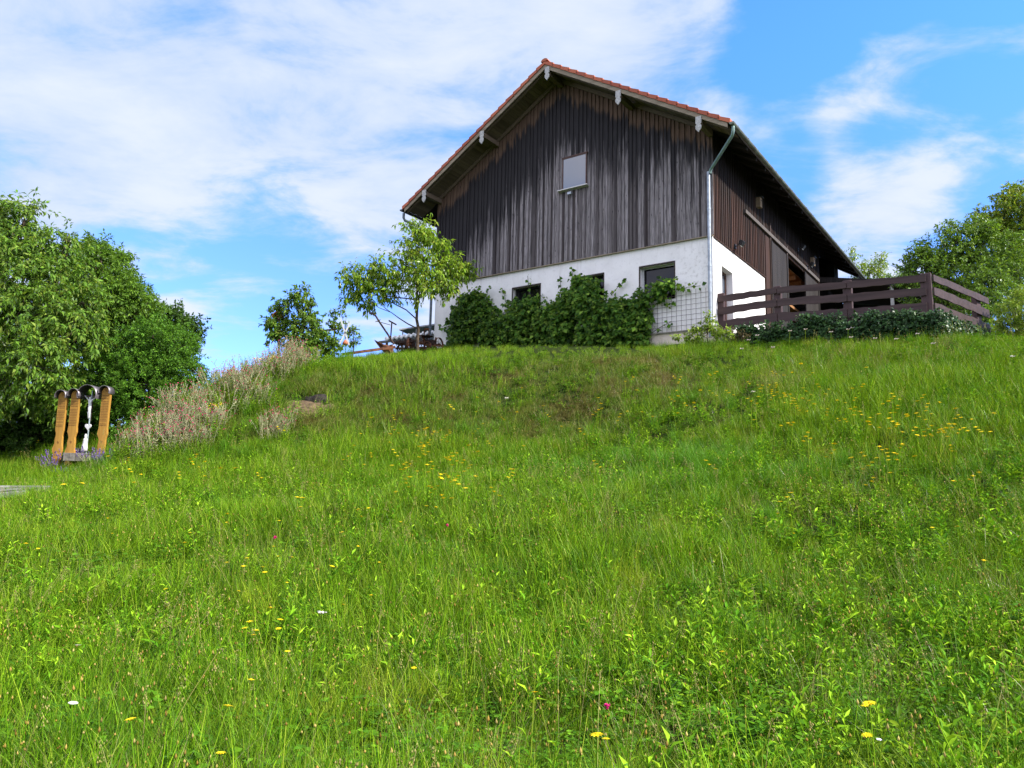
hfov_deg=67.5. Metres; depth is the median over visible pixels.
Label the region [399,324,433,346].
flat canopy
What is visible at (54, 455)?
lavender plant
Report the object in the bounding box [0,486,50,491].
stone step
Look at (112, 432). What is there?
rose bush
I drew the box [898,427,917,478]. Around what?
yellow flower
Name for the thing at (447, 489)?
yellow flower
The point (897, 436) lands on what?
yellow flower
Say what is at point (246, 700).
yellow flower
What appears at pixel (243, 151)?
sky
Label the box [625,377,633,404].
yellow flower
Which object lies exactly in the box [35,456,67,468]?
lavender plant
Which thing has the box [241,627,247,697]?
yellow flower
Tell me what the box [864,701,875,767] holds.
yellow flower
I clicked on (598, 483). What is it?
yellow flower
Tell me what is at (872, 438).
yellow flower
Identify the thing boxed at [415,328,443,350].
seed drill
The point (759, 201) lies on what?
nest box
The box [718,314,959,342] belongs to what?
terrace ground
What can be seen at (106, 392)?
memorial board
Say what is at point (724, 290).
side door
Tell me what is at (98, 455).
lavender plant
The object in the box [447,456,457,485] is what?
yellow flower
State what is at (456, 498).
yellow flower
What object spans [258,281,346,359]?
apple tree
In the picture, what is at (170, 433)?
rose campion
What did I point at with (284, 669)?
yellow flower
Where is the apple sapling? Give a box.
[319,303,361,355]
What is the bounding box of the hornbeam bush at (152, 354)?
[68,311,217,439]
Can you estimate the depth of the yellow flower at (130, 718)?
2.98 m
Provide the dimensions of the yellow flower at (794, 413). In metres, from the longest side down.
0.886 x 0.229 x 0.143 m
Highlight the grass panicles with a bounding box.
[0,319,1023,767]
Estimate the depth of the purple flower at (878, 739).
3.50 m
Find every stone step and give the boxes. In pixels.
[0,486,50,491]
[0,488,25,498]
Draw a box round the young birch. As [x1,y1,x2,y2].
[844,244,891,278]
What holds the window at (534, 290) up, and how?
in the barn
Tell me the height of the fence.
1.543 m
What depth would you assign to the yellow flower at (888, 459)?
10.61 m
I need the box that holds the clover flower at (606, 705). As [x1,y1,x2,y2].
[592,703,609,762]
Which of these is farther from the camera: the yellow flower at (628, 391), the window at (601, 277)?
the window at (601, 277)
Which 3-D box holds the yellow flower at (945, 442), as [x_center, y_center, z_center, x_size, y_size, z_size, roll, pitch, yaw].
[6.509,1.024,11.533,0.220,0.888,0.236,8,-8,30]
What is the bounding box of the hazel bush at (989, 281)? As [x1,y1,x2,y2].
[887,212,1023,331]
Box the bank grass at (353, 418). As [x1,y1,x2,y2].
[156,343,722,450]
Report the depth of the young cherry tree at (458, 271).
24.53 m
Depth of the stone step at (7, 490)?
13.45 m
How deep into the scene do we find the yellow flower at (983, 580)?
6.79 m
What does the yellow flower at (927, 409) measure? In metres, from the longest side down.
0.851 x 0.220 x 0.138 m
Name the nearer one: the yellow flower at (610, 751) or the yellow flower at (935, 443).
the yellow flower at (610, 751)
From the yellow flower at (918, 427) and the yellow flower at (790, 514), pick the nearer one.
the yellow flower at (790, 514)
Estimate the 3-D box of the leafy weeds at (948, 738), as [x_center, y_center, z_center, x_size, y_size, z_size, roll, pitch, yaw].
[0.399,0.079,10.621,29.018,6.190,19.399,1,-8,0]
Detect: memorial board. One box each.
[52,390,70,464]
[65,388,83,464]
[96,385,114,454]
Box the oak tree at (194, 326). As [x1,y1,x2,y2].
[133,298,212,399]
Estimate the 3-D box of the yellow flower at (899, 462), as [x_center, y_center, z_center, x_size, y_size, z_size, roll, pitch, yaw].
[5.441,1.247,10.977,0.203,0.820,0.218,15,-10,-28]
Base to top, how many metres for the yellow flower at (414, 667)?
0.464 m
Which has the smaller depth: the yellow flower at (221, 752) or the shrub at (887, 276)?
the yellow flower at (221, 752)
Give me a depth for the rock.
18.73 m
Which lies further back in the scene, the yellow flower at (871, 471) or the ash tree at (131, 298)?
the ash tree at (131, 298)
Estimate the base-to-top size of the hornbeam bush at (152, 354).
3.839 m
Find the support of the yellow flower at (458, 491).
on the ground at (754, 729)
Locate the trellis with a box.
[647,292,706,334]
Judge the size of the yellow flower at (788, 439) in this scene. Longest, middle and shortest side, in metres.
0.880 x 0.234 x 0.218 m
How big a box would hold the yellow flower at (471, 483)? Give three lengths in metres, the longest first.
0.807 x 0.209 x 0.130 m
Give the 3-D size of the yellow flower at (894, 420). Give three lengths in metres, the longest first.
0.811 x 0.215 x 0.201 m
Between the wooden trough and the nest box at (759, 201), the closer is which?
the wooden trough
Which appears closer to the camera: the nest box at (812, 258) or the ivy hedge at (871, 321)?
the ivy hedge at (871, 321)
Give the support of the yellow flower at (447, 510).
on the ground at (754, 729)
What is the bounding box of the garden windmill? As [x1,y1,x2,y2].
[339,319,350,355]
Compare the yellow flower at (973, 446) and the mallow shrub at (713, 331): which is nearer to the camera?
the yellow flower at (973, 446)
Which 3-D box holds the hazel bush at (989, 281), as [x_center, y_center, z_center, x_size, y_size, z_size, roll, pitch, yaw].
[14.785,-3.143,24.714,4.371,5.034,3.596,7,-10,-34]
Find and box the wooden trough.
[63,453,90,461]
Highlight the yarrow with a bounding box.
[314,611,326,645]
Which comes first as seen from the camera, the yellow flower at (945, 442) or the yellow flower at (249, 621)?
the yellow flower at (249, 621)
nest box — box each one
[755,195,763,208]
[809,256,815,265]
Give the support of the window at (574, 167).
in the barn
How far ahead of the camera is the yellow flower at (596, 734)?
2.73 m
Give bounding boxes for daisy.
[68,701,77,747]
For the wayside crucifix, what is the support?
on the ground at (754, 729)
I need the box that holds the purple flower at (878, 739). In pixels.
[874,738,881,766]
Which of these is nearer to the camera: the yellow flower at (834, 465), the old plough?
the yellow flower at (834, 465)
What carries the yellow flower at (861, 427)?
on the ground at (754, 729)
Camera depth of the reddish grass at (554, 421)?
16.94 m
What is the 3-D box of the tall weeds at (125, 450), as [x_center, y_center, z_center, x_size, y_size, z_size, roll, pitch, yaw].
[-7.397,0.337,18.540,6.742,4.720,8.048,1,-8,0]
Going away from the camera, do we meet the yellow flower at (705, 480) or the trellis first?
the yellow flower at (705, 480)
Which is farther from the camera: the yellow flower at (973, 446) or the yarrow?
the yellow flower at (973, 446)
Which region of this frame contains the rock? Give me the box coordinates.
[304,393,327,402]
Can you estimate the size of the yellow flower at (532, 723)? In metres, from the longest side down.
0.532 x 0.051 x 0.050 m
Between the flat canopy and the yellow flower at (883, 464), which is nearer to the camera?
the yellow flower at (883, 464)
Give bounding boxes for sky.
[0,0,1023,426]
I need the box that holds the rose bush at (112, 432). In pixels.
[95,417,139,445]
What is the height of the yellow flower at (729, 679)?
0.486 m
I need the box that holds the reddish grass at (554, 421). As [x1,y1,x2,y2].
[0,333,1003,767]
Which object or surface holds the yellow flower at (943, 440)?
on the ground at (754, 729)
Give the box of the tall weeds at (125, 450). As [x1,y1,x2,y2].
[62,339,356,485]
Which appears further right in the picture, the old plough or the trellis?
the trellis
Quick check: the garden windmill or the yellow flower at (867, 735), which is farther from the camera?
the garden windmill
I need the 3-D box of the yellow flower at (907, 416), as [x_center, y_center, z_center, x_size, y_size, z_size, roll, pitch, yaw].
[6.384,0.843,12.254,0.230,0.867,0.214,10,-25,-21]
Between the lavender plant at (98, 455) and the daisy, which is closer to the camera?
the daisy
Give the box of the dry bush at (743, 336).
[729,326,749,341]
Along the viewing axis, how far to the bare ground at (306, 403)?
18.45 m
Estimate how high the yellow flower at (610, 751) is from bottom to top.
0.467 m
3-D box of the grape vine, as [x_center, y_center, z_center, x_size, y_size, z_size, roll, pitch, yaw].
[1.355,-2.166,24.577,10.072,3.255,1.361,-5,-10,35]
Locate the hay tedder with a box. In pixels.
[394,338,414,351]
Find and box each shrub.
[669,310,734,345]
[879,269,905,277]
[990,284,1023,337]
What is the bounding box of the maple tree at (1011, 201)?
[964,178,1023,330]
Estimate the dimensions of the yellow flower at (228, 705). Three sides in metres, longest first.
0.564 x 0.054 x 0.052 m
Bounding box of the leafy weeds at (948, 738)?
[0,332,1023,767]
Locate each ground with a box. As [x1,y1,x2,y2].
[0,331,1023,767]
[281,400,333,417]
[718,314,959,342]
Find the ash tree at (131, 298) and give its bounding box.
[41,228,172,398]
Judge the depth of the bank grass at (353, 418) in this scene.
18.40 m
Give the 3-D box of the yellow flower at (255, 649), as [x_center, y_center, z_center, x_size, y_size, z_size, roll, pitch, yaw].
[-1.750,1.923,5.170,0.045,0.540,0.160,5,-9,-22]
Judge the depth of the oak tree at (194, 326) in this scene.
25.96 m
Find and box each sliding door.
[771,240,789,326]
[804,272,819,310]
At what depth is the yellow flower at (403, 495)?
10.49 m
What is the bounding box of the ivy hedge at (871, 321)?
[730,307,990,345]
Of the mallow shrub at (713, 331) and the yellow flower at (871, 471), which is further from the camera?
the mallow shrub at (713, 331)
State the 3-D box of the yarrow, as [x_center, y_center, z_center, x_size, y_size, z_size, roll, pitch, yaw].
[-1.541,2.042,6.032,0.081,0.499,0.082,-7,-20,44]
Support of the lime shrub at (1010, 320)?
on the ground at (754, 729)
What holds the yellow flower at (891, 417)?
on the ground at (754, 729)
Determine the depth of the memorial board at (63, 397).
17.99 m
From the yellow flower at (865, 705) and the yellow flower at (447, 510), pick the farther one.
the yellow flower at (447, 510)
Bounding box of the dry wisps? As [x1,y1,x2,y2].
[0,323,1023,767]
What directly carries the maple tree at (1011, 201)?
on the ground at (754, 729)
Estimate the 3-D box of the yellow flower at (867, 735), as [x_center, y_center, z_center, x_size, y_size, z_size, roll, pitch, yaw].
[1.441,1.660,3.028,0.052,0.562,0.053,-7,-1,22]
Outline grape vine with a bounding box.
[438,267,706,347]
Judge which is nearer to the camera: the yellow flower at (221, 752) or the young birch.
the yellow flower at (221, 752)
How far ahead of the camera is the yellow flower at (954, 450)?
11.20 m
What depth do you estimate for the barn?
25.04 m
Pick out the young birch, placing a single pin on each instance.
(872, 269)
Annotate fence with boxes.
[717,273,990,333]
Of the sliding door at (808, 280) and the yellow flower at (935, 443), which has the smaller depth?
the yellow flower at (935, 443)
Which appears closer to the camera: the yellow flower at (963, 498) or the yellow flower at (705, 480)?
the yellow flower at (963, 498)
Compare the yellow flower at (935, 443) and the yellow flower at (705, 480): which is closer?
the yellow flower at (705, 480)
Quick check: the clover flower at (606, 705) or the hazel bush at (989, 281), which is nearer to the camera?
the clover flower at (606, 705)
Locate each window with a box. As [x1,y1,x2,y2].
[512,283,540,307]
[557,151,588,193]
[583,272,603,299]
[639,261,674,300]
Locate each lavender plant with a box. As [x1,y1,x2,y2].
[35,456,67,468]
[41,449,77,466]
[75,446,112,467]
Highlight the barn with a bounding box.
[400,58,972,347]
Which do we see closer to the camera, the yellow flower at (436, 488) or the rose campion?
the yellow flower at (436, 488)
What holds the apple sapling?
on the ground at (754, 729)
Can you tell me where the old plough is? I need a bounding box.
[343,312,396,354]
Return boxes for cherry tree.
[0,186,118,441]
[334,213,484,351]
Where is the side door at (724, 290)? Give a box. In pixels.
[722,272,726,328]
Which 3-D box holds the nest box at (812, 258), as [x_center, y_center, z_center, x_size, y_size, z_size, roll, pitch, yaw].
[12.227,-4.993,31.157,0.241,0.398,0.270,-5,-10,35]
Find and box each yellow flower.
[124,717,136,767]
[207,704,231,767]
[214,751,224,767]
[236,679,254,740]
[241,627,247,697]
[246,620,255,695]
[254,629,258,673]
[279,650,289,700]
[394,666,415,741]
[398,479,408,522]
[427,474,443,511]
[440,494,455,537]
[443,473,456,513]
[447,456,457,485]
[451,475,462,515]
[452,480,466,525]
[464,465,473,506]
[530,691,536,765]
[590,732,603,767]
[593,460,602,502]
[603,738,615,767]
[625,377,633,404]
[699,460,715,501]
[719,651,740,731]
[779,492,796,544]
[780,422,794,461]
[791,397,796,436]
[802,432,809,471]
[825,449,840,487]
[856,411,872,457]
[858,477,874,525]
[859,452,883,502]
[861,704,868,765]
[863,732,873,767]
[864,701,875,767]
[867,421,879,467]
[878,446,894,495]
[881,398,895,438]
[885,444,903,490]
[886,452,893,497]
[889,423,903,466]
[890,405,899,447]
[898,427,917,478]
[905,414,918,448]
[915,413,925,443]
[917,394,932,433]
[930,429,939,464]
[938,423,950,469]
[938,423,954,466]
[947,429,960,480]
[950,475,973,532]
[963,427,986,476]
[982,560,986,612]
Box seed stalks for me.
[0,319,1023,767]
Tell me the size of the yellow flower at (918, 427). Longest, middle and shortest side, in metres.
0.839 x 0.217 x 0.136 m
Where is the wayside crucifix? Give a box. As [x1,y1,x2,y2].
[76,384,101,452]
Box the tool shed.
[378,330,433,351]
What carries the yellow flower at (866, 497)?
on the ground at (754, 729)
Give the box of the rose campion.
[111,335,324,460]

